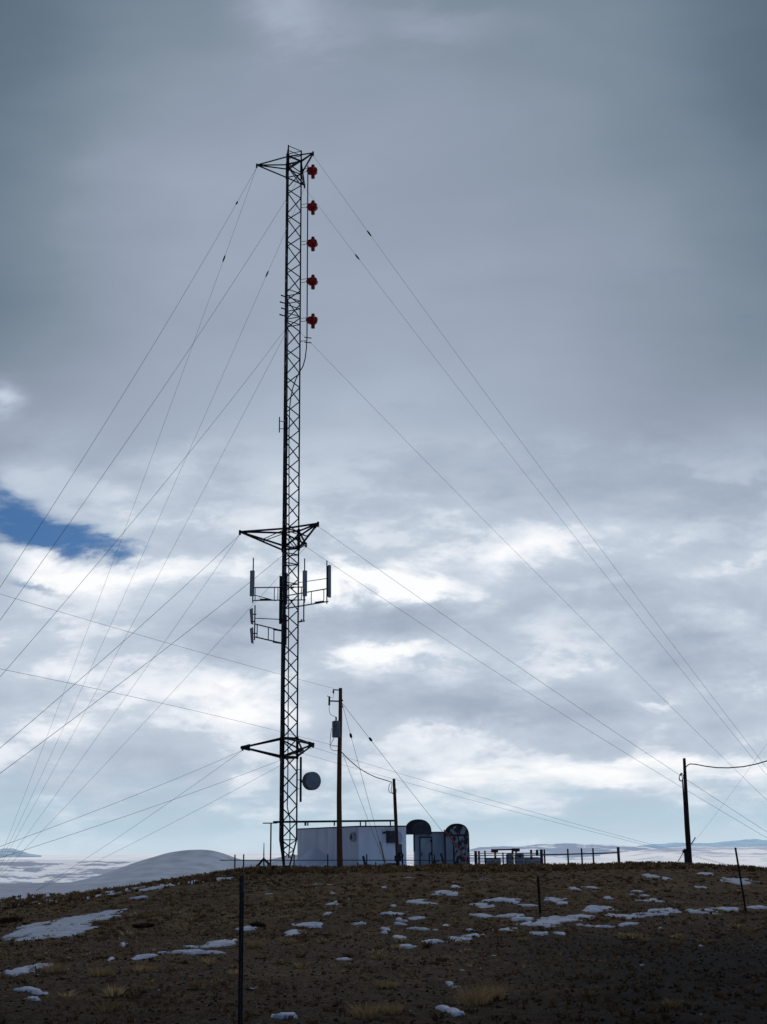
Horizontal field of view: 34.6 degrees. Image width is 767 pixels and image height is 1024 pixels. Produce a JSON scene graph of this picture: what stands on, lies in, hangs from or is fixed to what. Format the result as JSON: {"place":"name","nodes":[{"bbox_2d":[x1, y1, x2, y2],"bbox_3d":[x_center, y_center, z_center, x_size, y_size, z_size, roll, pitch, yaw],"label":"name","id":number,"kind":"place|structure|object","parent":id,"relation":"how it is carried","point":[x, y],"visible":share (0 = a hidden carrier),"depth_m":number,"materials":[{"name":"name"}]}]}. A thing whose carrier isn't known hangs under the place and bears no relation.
{"place":"outdoors","nodes":[
{"label":"outdoors","id":0,"kind":"place"},
{"bbox_2d":[0,848,41,856],"bbox_3d":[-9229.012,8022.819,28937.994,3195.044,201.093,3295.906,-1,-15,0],"label":"distant butte","id":1,"kind":"object","parent":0,"point":[15,854],"visible":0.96,"depth_m":28069.49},
{"bbox_2d":[0,860,131,883],"bbox_3d":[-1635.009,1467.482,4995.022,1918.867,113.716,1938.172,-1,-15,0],"label":"snowy badlands","id":2,"kind":"structure","parent":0,"point":[28,871],"depth_m":4671.29,"materials":[{"name":"white snow"}]},
{"bbox_2d":[61,850,296,887],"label":"snow hill","id":3,"kind":"structure","parent":0,"point":[177,864],"depth_m":84.61,"materials":[{"name":"white snow"}]},
{"bbox_2d":[0,850,766,1023],"bbox_3d":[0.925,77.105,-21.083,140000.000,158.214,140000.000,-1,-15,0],"label":"ground","id":4,"kind":"structure","parent":0,"point":[533,1010],"depth_m":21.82,"materials":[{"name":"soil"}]},
{"bbox_2d":[0,915,25,923],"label":"shrub","id":5,"kind":"object","parent":4,"relation":"on","point":[8,920],"visible":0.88,"depth_m":37.19,"materials":[{"name":"brown plant"}]},
{"bbox_2d":[32,959,75,972],"bbox_3d":[-4.949,6.865,18.530,0.749,0.218,0.781,-1,-15,0],"label":"bunchgrass clump","id":6,"kind":"object","parent":4,"relation":"on","point":[51,970],"visible":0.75,"depth_m":18.47,"materials":[{"name":"beige plant"}]},
{"bbox_2d":[84,965,118,975],"bbox_3d":[-4.131,6.715,17.989,0.670,0.201,0.681,-1,-15,0],"label":"bunchgrass clump","id":7,"kind":"object","parent":4,"relation":"on","point":[99,972],"visible":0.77,"depth_m":17.94,"materials":[{"name":"beige plant"}]},
{"bbox_2d":[132,923,155,927],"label":"shrub","id":8,"kind":"object","parent":4,"relation":"on","point":[139,925],"visible":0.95,"depth_m":30.92,"materials":[{"name":"brown plant"}]},
{"bbox_2d":[133,961,161,971],"bbox_3d":[-3.687,7.072,19.063,0.598,0.185,0.622,-1,-15,0],"label":"bunchgrass clump","id":9,"kind":"object","parent":4,"relation":"on","point":[153,968],"visible":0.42,"depth_m":19.03,"materials":[{"name":"beige plant"}]},
{"bbox_2d":[238,876,243,1023],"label":"fence post","id":10,"kind":"object","parent":4,"relation":"on","point":[241,941],"visible":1,"depth_m":9.91,"materials":[{"name":"metal"}]},
{"bbox_2d":[245,938,266,947],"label":"bunchgrass clump","id":11,"kind":"object","parent":4,"relation":"on","point":[252,945],"visible":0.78,"depth_m":23.71,"materials":[{"name":"beige plant"}]},
{"bbox_2d":[250,922,266,927],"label":"shrub","id":12,"kind":"object","parent":4,"relation":"on","point":[258,924],"visible":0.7,"depth_m":29.93,"materials":[{"name":"brown plant"}]},
{"bbox_2d":[257,848,269,866],"bbox_3d":[-6.177,17.003,60.677,1.126,1.307,0.518,-1,-15,0],"label":"antenna tripod","id":13,"kind":"object","parent":4,"relation":"on","point":[263,860],"visible":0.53,"depth_m":60.61,"materials":[{"name":"grey metal"}]},
{"bbox_2d":[239,145,328,867],"bbox_3d":[-4.414,-1.552,62.187,4.291,38.344,3.842,12,-20,-40],"label":"lattice mast","id":14,"kind":"object","parent":4,"relation":"on","point":[282,600],"visible":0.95,"depth_m":61.47,"materials":[{"name":"metal"}]},
{"bbox_2d":[0,537,236,747],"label":"guy wire","id":15,"kind":"object","parent":14,"relation":"attached to","point":[115,648],"visible":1,"depth_m":47.39,"materials":[{"name":"grey metal"}]},
{"bbox_2d":[0,752,237,846],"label":"guy wire","id":16,"kind":"object","parent":14,"relation":"attached to","point":[111,804],"visible":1,"depth_m":47.11,"materials":[{"name":"grey metal"}]},
{"bbox_2d":[1,536,238,869],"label":"guy wire","id":17,"kind":"object","parent":14,"relation":"attached to","point":[127,694],"visible":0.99,"depth_m":68.62,"materials":[{"name":"grey metal"}]},
{"bbox_2d":[0,169,255,586],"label":"guy wire","id":18,"kind":"object","parent":14,"relation":"attached to","point":[123,393],"visible":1,"depth_m":49.42,"materials":[{"name":"grey metal"}]},
{"bbox_2d":[1,170,255,854],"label":"guy wire","id":19,"kind":"object","parent":14,"relation":"attached to","point":[139,490],"visible":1,"depth_m":71.94,"materials":[{"name":"grey metal"}]},
{"bbox_2d":[39,752,239,888],"bbox_3d":[-13.517,16.747,65.252,0.009,6.758,20.587,13,-20,-40],"label":"guy wire","id":20,"kind":"object","parent":14,"relation":"attached to","point":[144,819],"visible":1,"depth_m":63.88,"materials":[{"name":"grey metal"}]},
{"bbox_2d":[3,348,277,860],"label":"guy wire","id":21,"kind":"object","parent":14,"relation":"attached to","point":[145,599],"visible":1,"depth_m":71.49,"materials":[{"name":"grey metal"}]},
{"bbox_2d":[0,330,284,676],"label":"guy wire","id":22,"kind":"object","parent":14,"relation":"attached to","point":[134,519],"visible":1,"depth_m":47.41,"materials":[{"name":"grey metal"}]},
{"bbox_2d":[0,547,305,874],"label":"guy wire","id":23,"kind":"object","parent":14,"relation":"attached to","point":[155,710],"visible":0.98,"depth_m":70.96,"materials":[{"name":"grey metal"}]},
{"bbox_2d":[4,192,302,853],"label":"guy wire","id":24,"kind":"object","parent":14,"relation":"attached to","point":[161,512],"visible":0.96,"depth_m":73.55,"materials":[{"name":"grey metal"}]},
{"bbox_2d":[0,748,310,857],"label":"guy wire","id":25,"kind":"object","parent":14,"relation":"attached to","point":[145,809],"visible":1,"depth_m":45.18,"materials":[{"name":"grey metal"}]},
{"bbox_2d":[0,156,312,619],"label":"guy wire","id":26,"kind":"object","parent":14,"relation":"attached to","point":[146,412],"visible":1,"depth_m":47.23,"materials":[{"name":"grey metal"}]},
{"bbox_2d":[1,526,317,772],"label":"guy wire","id":27,"kind":"object","parent":14,"relation":"attached to","point":[150,660],"visible":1,"depth_m":45.03,"materials":[{"name":"grey metal"}]},
{"bbox_2d":[36,759,291,890],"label":"guy wire","id":28,"kind":"object","parent":14,"relation":"attached to","point":[169,824],"visible":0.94,"depth_m":65.21,"materials":[{"name":"grey metal"}]},
{"bbox_2d":[250,558,254,602],"bbox_3d":[-6.456,3.348,60.636,0.220,2.265,0.234,-3,-16,10],"label":"panel antenna","id":29,"kind":"object","parent":14,"relation":"attached to","point":[252,577],"visible":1,"depth_m":60.51,"materials":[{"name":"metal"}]},
{"bbox_2d":[250,627,256,643],"bbox_3d":[-6.334,6.005,59.814,0.338,0.812,0.120,-1,-15,0],"label":"panel antenna","id":30,"kind":"object","parent":14,"relation":"attached to","point":[251,635],"visible":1,"depth_m":59.77,"materials":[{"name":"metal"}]},
{"bbox_2d":[250,608,256,624],"bbox_3d":[-6.376,5.093,60.064,0.338,0.819,0.120,-1,-15,0],"label":"panel antenna","id":31,"kind":"object","parent":14,"relation":"attached to","point":[251,614],"visible":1,"depth_m":60.01,"materials":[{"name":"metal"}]},
{"bbox_2d":[286,573,287,604],"bbox_3d":[-4.956,3.887,62.042,0.160,2.186,0.235,-9,-18,29],"label":"panel antenna","id":32,"kind":"object","parent":14,"relation":"attached to","point":[286,588],"visible":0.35,"depth_m":62.04,"materials":[{"name":"metal"}]},
{"bbox_2d":[302,558,306,602],"bbox_3d":[-3.882,3.362,60.623,0.220,2.234,0.234,2,-16,-10],"label":"panel antenna","id":33,"kind":"object","parent":14,"relation":"attached to","point":[304,592],"visible":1,"depth_m":60.47,"materials":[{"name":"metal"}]},
{"bbox_2d":[297,757,320,801],"bbox_3d":[-3.543,12.741,58.634,0.865,2.102,0.903,9,-18,-32],"label":"microwave dish","id":34,"kind":"object","parent":14,"relation":"attached to","point":[310,780],"visible":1,"depth_m":58.31,"materials":[{"name":"metal"}]},
{"bbox_2d":[306,164,316,178],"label":"red antenna","id":35,"kind":"object","parent":14,"relation":"attached to","point":[312,170],"visible":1,"depth_m":67.06,"materials":[{"name":"red metal"}]},
{"bbox_2d":[306,313,317,328],"bbox_3d":[-3.751,-10.076,64.886,0.626,0.840,0.557,10,-18,-33],"label":"red antenna","id":36,"kind":"object","parent":14,"relation":"attached to","point":[312,320],"visible":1,"depth_m":64.73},
{"bbox_2d":[306,274,317,289],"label":"red antenna","id":37,"kind":"object","parent":14,"relation":"attached to","point":[312,281],"visible":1,"depth_m":65.32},
{"bbox_2d":[306,236,317,250],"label":"red antenna","id":38,"kind":"object","parent":14,"relation":"attached to","point":[312,243],"visible":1,"depth_m":65.92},
{"bbox_2d":[306,200,317,214],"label":"red antenna","id":39,"kind":"object","parent":14,"relation":"attached to","point":[312,207],"visible":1,"depth_m":66.48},
{"bbox_2d":[326,560,330,603],"bbox_3d":[-2.689,3.419,60.154,0.235,2.159,0.170,-6,-16,19],"label":"panel antenna","id":40,"kind":"object","parent":14,"relation":"attached to","point":[328,580],"visible":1,"depth_m":60.10,"materials":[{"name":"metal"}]},
{"bbox_2d":[306,754,725,864],"bbox_3d":[7.408,14.998,61.202,22.868,6.004,0.009,1,-15,-5],"label":"guy wire","id":41,"kind":"object","parent":14,"relation":"attached to","point":[521,813],"visible":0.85,"depth_m":61.16,"materials":[{"name":"grey metal"}]},
{"bbox_2d":[316,748,727,864],"bbox_3d":[7.774,14.512,59.441,22.746,6.004,0.009,3,-16,-14],"label":"guy wire","id":42,"kind":"object","parent":14,"relation":"attached to","point":[513,806],"visible":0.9,"depth_m":59.19,"materials":[{"name":"grey metal"}]},
{"bbox_2d":[307,339,750,784],"bbox_3d":[9.931,4.883,63.471,28.752,28.875,0.009,2,-16,-9],"label":"guy wire","id":43,"kind":"object","parent":14,"relation":"attached to","point":[478,514],"visible":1,"depth_m":63.93,"materials":[{"name":"grey metal"}]},
{"bbox_2d":[310,195,764,772],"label":"guy wire","id":44,"kind":"object","parent":14,"relation":"attached to","point":[512,457],"visible":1,"depth_m":65.90,"materials":[{"name":"grey metal"}]},
{"bbox_2d":[308,548,766,837],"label":"guy wire","id":45,"kind":"object","parent":14,"relation":"attached to","point":[531,694],"visible":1,"depth_m":63.17,"materials":[{"name":"grey metal"}]},
{"bbox_2d":[315,158,766,767],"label":"guy wire","id":46,"kind":"object","parent":14,"relation":"attached to","point":[539,466],"visible":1,"depth_m":64.25,"materials":[{"name":"grey metal"}]},
{"bbox_2d":[322,529,764,830],"bbox_3d":[10.533,9.989,61.056,28.101,17.740,0.011,3,-16,-14],"label":"guy wire","id":47,"kind":"object","parent":14,"relation":"attached to","point":[540,681],"visible":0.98,"depth_m":60.77,"materials":[{"name":"grey metal"}]},
{"bbox_2d":[281,937,294,944],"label":"bunchgrass clump","id":48,"kind":"object","parent":4,"relation":"on","point":[286,941],"visible":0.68,"depth_m":24.48,"materials":[{"name":"beige plant"}]},
{"bbox_2d":[291,847,336,867],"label":"snow drift","id":49,"kind":"object","parent":4,"relation":"on","point":[314,853],"visible":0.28,"depth_m":69.23,"materials":[{"name":"white snow"}]},
{"bbox_2d":[263,820,393,864],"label":"cable bridge","id":50,"kind":"structure","parent":4,"relation":"on","point":[316,821],"depth_m":62.87,"materials":[{"name":"metal"}]},
{"bbox_2d":[328,688,342,867],"bbox_3d":[-2.216,12.568,57.557,0.772,8.675,0.488,5,-16,-20],"label":"utility pole","id":51,"kind":"object","parent":4,"relation":"on","point":[336,729],"visible":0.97,"depth_m":57.80,"materials":[{"name":"wood"}]},
{"bbox_2d":[1,594,330,687],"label":"power line","id":52,"kind":"object","parent":51,"relation":"attached to","point":[155,639],"visible":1,"depth_m":45.05,"materials":[{"name":"grey metal"}]},
{"bbox_2d":[2,669,337,746],"bbox_3d":[-11.419,5.167,37.449,0.010,0.779,46.699,-7,-17,22],"label":"power line","id":53,"kind":"object","parent":51,"relation":"attached to","point":[153,701],"visible":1,"depth_m":43.92,"materials":[{"name":"grey metal"}]},
{"bbox_2d":[342,704,380,846],"bbox_3d":[-0.912,13.462,60.080,0.120,7.676,5.403,-7,-16,21],"label":"guy wire","id":54,"kind":"object","parent":51,"relation":"attached to","point":[350,734],"visible":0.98,"depth_m":59.62,"materials":[{"name":"grey metal"}]},
{"bbox_2d":[380,841,385,864],"bbox_3d":[-0.014,17.110,61.257,0.065,1.368,0.913,-7,-16,21],"label":"guy guard","id":55,"kind":"object","parent":54,"relation":"attached to","point":[382,853],"visible":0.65,"depth_m":61.20,"materials":[{"name":"plastic"}]},
{"bbox_2d":[342,753,383,860],"bbox_3d":[-0.895,14.590,59.771,0.011,5.339,5.398,-7,-16,21],"label":"guy wire","id":56,"kind":"object","parent":51,"relation":"attached to","point":[362,805],"visible":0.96,"depth_m":59.52,"materials":[{"name":"grey metal"}]},
{"bbox_2d":[342,752,391,782],"bbox_3d":[-0.798,12.553,60.339,0.130,1.203,5.540,-8,-17,25],"label":"service cable","id":57,"kind":"object","parent":51,"relation":"attached to","point":[364,771],"visible":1,"depth_m":60.15,"materials":[{"name":"black rubber"}]},
{"bbox_2d":[342,703,467,863],"bbox_3d":[1.304,13.821,61.270,0.120,7.795,9.897,-13,-20,39],"label":"guy wire","id":58,"kind":"object","parent":51,"relation":"attached to","point":[370,739],"visible":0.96,"depth_m":60.79,"materials":[{"name":"grey metal"}]},
{"bbox_2d":[443,830,468,863],"bbox_3d":[3.860,17.457,63.518,1.924,2.032,0.102,12,-19,-38],"label":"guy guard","id":59,"kind":"object","parent":58,"relation":"attached to","point":[456,845],"visible":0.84,"depth_m":63.46,"materials":[{"name":"plastic"}]},
{"bbox_2d":[220,848,454,867],"bbox_3d":[-2.348,17.808,62.565,11.966,1.276,0.115,-1,-15,0],"label":"pipe fence","id":60,"kind":"object","parent":4,"relation":"on","point":[327,860],"visible":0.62,"depth_m":62.54,"materials":[{"name":"grey metal"}]},
{"bbox_2d":[297,826,406,865],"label":"equipment shelter","id":61,"kind":"object","parent":4,"relation":"on","point":[358,842],"visible":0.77,"depth_m":66.58,"materials":[{"name":"paint"}]},
{"bbox_2d":[343,999,391,1018],"bbox_3d":[-0.189,5.083,12.537,0.586,0.234,0.549,-1,-15,0],"label":"bunchgrass clump","id":62,"kind":"object","parent":4,"relation":"on","point":[370,1013],"visible":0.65,"depth_m":12.47,"materials":[{"name":"beige plant"}]},
{"bbox_2d":[0,869,766,1021],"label":"snow patches","id":63,"kind":"object","parent":4,"relation":"on","point":[66,927],"visible":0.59,"depth_m":31.38,"materials":[{"name":"white snow"}]},
{"bbox_2d":[370,978,399,988],"bbox_3d":[0.042,6.203,16.155,0.508,0.184,0.533,-1,-15,0],"label":"bunchgrass clump","id":64,"kind":"object","parent":4,"relation":"on","point":[391,984],"visible":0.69,"depth_m":16.08,"materials":[{"name":"beige plant"}]},
{"bbox_2d":[379,1000,407,1014],"bbox_3d":[0.093,5.191,12.843,0.451,0.185,0.448,-1,-15,0],"label":"bunchgrass clump","id":65,"kind":"object","parent":4,"relation":"on","point":[397,1009],"visible":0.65,"depth_m":12.79,"materials":[{"name":"beige plant"}]},
{"bbox_2d":[388,779,403,865],"bbox_3d":[0.631,15.812,61.898,0.732,4.699,0.437,-1,-15,0],"label":"service pole","id":66,"kind":"object","parent":4,"relation":"on","point":[398,857],"visible":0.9,"depth_m":61.85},
{"bbox_2d":[413,832,445,865],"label":"shelter","id":67,"kind":"object","parent":4,"relation":"on","point":[432,844],"visible":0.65,"depth_m":68.47,"materials":[{"name":"grey metal"}]},
{"bbox_2d":[406,819,431,834],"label":"arched hood","id":68,"kind":"object","parent":67,"relation":"attached to","point":[417,826],"visible":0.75,"depth_m":68.52,"materials":[{"name":"black metal"}]},
{"bbox_2d":[419,837,432,865],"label":"door","id":69,"kind":"structure","parent":67,"relation":"in","point":[425,843],"depth_m":68.41,"materials":[{"name":"grey metal"}]},
{"bbox_2d":[445,823,469,863],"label":"arched hood","id":70,"kind":"object","parent":67,"relation":"attached to","point":[458,834],"visible":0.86,"depth_m":68.21,"materials":[{"name":"white metal"}]},
{"bbox_2d":[439,979,502,1005],"bbox_3d":[1.002,5.440,13.853,0.798,0.300,0.808,-1,-15,0],"label":"bunchgrass clump","id":71,"kind":"object","parent":4,"relation":"on","point":[473,1000],"visible":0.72,"depth_m":13.82,"materials":[{"name":"beige plant"}]},
{"bbox_2d":[471,979,513,1000],"bbox_3d":[1.248,5.555,14.233,0.641,0.267,0.640,-13,-20,39],"label":"bunchgrass clump","id":72,"kind":"object","parent":4,"relation":"on","point":[498,993],"visible":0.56,"depth_m":14.18,"materials":[{"name":"beige plant"}]},
{"bbox_2d":[486,858,500,864],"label":"equipment box","id":73,"kind":"object","parent":4,"relation":"on","point":[491,860],"visible":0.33,"depth_m":68.49,"materials":[{"name":"grey metal"}]},
{"bbox_2d":[470,848,542,864],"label":"rail enclosure","id":74,"kind":"object","parent":4,"relation":"on","point":[493,851],"visible":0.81,"depth_m":67.39,"materials":[{"name":"black metal"}]},
{"bbox_2d":[508,854,511,863],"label":"equipment box","id":75,"kind":"object","parent":4,"relation":"on","point":[509,859],"visible":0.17,"depth_m":68.69,"materials":[{"name":"grey metal"}]},
{"bbox_2d":[514,854,523,865],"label":"equipment box","id":76,"kind":"object","parent":4,"relation":"on","point":[519,860],"visible":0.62,"depth_m":68.31,"materials":[{"name":"grey metal"}]},
{"bbox_2d":[524,857,539,864],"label":"equipment box","id":77,"kind":"object","parent":4,"relation":"on","point":[526,859],"visible":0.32,"depth_m":68.88,"materials":[{"name":"grey metal"}]},
{"bbox_2d":[537,876,540,912],"bbox_3d":[4.274,10.643,33.710,0.086,1.258,0.058,-1,-15,0],"label":"fence post","id":78,"kind":"object","parent":4,"relation":"on","point":[539,900],"visible":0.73,"depth_m":33.76,"materials":[{"name":"paint"}]},
{"bbox_2d":[543,847,619,863],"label":"pipe fence","id":79,"kind":"object","parent":4,"relation":"on","point":[593,853],"visible":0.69,"depth_m":70.26,"materials":[{"name":"black metal"}]},
{"bbox_2d":[679,758,691,862],"bbox_3d":[14.707,14.795,60.075,0.595,5.450,0.301,13,-20,-41],"label":"service pole","id":80,"kind":"object","parent":4,"relation":"on","point":[687,851],"visible":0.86,"depth_m":60.04,"materials":[{"name":"brown wood"}]},
{"bbox_2d":[686,760,766,767],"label":"service cable","id":81,"kind":"object","parent":80,"relation":"attached to","point":[727,767],"visible":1,"depth_m":58.49,"materials":[{"name":"black rubber"}]},
{"bbox_2d":[734,848,746,910],"bbox_3d":[9.714,10.126,33.336,0.224,1.993,0.058,-1,-15,0],"label":"fence post","id":82,"kind":"object","parent":4,"relation":"on","point":[740,879],"visible":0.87,"depth_m":33.38,"materials":[{"name":"metal"}]},
{"bbox_2d":[0,0,766,854],"label":"sky","id":83,"kind":"structure","parent":0,"point":[573,193],"materials":[{"name":"grey"}]},
{"bbox_2d":[470,843,655,861],"bbox_3d":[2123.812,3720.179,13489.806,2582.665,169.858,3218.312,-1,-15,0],"label":"distant mesa","id":84,"kind":"structure","parent":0,"point":[561,848],"depth_m":12925.51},
{"bbox_2d":[600,846,766,867],"bbox_3d":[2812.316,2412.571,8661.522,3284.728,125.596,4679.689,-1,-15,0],"label":"snowy hills","id":85,"kind":"structure","parent":0,"point":[754,856],"depth_m":7758.29,"materials":[{"name":"white snow"}]},
{"bbox_2d":[637,839,766,848],"bbox_3d":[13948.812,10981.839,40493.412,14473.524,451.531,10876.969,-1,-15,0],"label":"distant mountains","id":86,"kind":"structure","parent":0,"point":[750,843],"depth_m":39278.57,"materials":[{"name":"snow"}]}
]}

